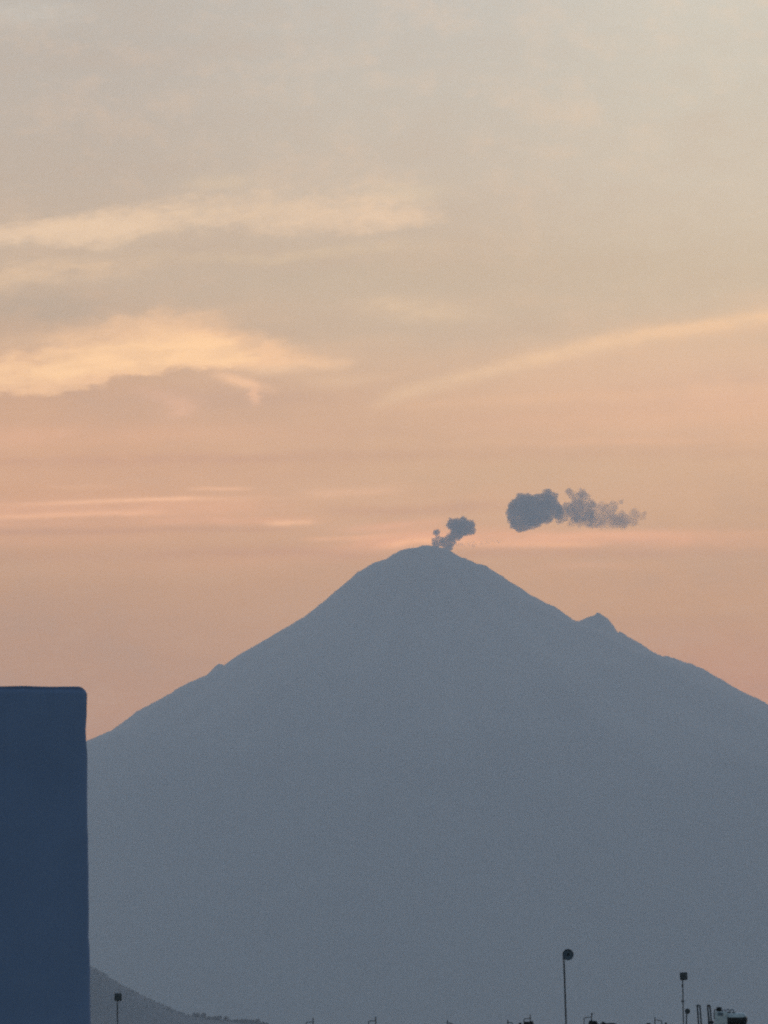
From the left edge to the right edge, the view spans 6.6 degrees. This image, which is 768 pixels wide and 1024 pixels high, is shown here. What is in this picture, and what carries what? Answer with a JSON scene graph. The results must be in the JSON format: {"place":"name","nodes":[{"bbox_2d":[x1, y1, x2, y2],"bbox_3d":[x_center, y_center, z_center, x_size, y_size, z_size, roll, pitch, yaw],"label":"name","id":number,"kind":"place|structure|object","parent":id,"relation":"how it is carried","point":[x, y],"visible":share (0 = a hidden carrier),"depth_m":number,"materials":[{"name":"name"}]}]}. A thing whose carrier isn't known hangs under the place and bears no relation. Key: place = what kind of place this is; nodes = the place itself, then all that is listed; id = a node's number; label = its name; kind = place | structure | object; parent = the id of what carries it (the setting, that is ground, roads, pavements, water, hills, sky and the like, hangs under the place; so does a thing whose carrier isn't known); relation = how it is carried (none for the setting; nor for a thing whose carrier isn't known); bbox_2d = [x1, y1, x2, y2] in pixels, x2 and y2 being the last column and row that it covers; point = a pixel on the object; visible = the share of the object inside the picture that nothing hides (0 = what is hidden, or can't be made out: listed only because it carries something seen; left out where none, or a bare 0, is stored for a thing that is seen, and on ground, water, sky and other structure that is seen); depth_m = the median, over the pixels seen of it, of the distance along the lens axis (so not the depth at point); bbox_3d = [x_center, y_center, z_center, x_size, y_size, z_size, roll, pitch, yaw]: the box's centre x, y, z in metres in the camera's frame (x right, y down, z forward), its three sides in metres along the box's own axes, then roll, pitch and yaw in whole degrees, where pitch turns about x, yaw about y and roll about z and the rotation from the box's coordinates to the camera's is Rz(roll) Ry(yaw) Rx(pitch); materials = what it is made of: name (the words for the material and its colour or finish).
{"place":"outdoors","nodes":[
{"label":"outdoors","id":0,"kind":"place"},
{"bbox_2d":[0,686,90,1023],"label":"building","id":1,"kind":"structure","parent":0,"point":[44,934],"depth_m":17.97,"materials":[{"name":"blue paint"}]},
{"bbox_2d":[114,993,121,1023],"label":"panel antenna","id":2,"kind":"object","parent":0,"point":[117,997],"visible":1,"depth_m":338.97,"materials":[{"name":"metal"}]},
{"bbox_2d":[90,967,244,1023],"bbox_3d":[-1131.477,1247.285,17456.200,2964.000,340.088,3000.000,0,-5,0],"label":"hill","id":3,"kind":"structure","parent":0,"point":[103,1009],"depth_m":17114.68,"materials":[{"name":"grey"}]},
{"bbox_2d":[90,966,268,1023],"bbox_3d":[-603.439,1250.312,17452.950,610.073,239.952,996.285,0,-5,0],"label":"woods","id":4,"kind":"object","parent":3,"relation":"on","point":[240,1021],"visible":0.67,"depth_m":17405.04,"materials":[{"name":"grey plant"}]},
{"bbox_2d":[0,0,767,740],"label":"sky","id":5,"kind":"structure","parent":0,"point":[297,297],"materials":[{"name":"orange"}]},
{"bbox_2d":[86,545,767,1023],"bbox_3d":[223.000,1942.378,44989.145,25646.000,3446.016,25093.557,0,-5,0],"label":"volcano","id":6,"kind":"structure","parent":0,"point":[428,785],"depth_m":40829.68,"materials":[{"name":"grey stone"}]},
{"bbox_2d":[562,949,573,1023],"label":"dish antenna","id":7,"kind":"object","parent":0,"point":[567,954],"visible":1,"depth_m":339.14,"materials":[{"name":"metal"}]},
{"bbox_2d":[680,972,686,1023],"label":"panel antenna","id":8,"kind":"object","parent":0,"point":[683,975],"visible":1,"depth_m":339.05,"materials":[{"name":"metal"}]},
{"bbox_2d":[685,1008,689,1023],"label":"dish antenna","id":9,"kind":"object","parent":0,"point":[687,1010],"visible":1,"depth_m":335.90,"materials":[{"name":"metal"}]},
{"bbox_2d":[696,1004,701,1023],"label":"twin pipe","id":10,"kind":"object","parent":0,"point":[697,1005],"visible":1,"depth_m":338.01,"materials":[{"name":"metal"}]},
{"bbox_2d":[707,1004,713,1023],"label":"twin pipe","id":11,"kind":"object","parent":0,"point":[710,1021],"visible":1,"depth_m":338.00,"materials":[{"name":"metal"}]},
{"bbox_2d":[714,1007,746,1023],"bbox_3d":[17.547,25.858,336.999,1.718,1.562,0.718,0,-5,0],"label":"building","id":12,"kind":"structure","parent":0,"point":[729,1017],"depth_m":336.70,"materials":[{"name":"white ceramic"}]}
]}

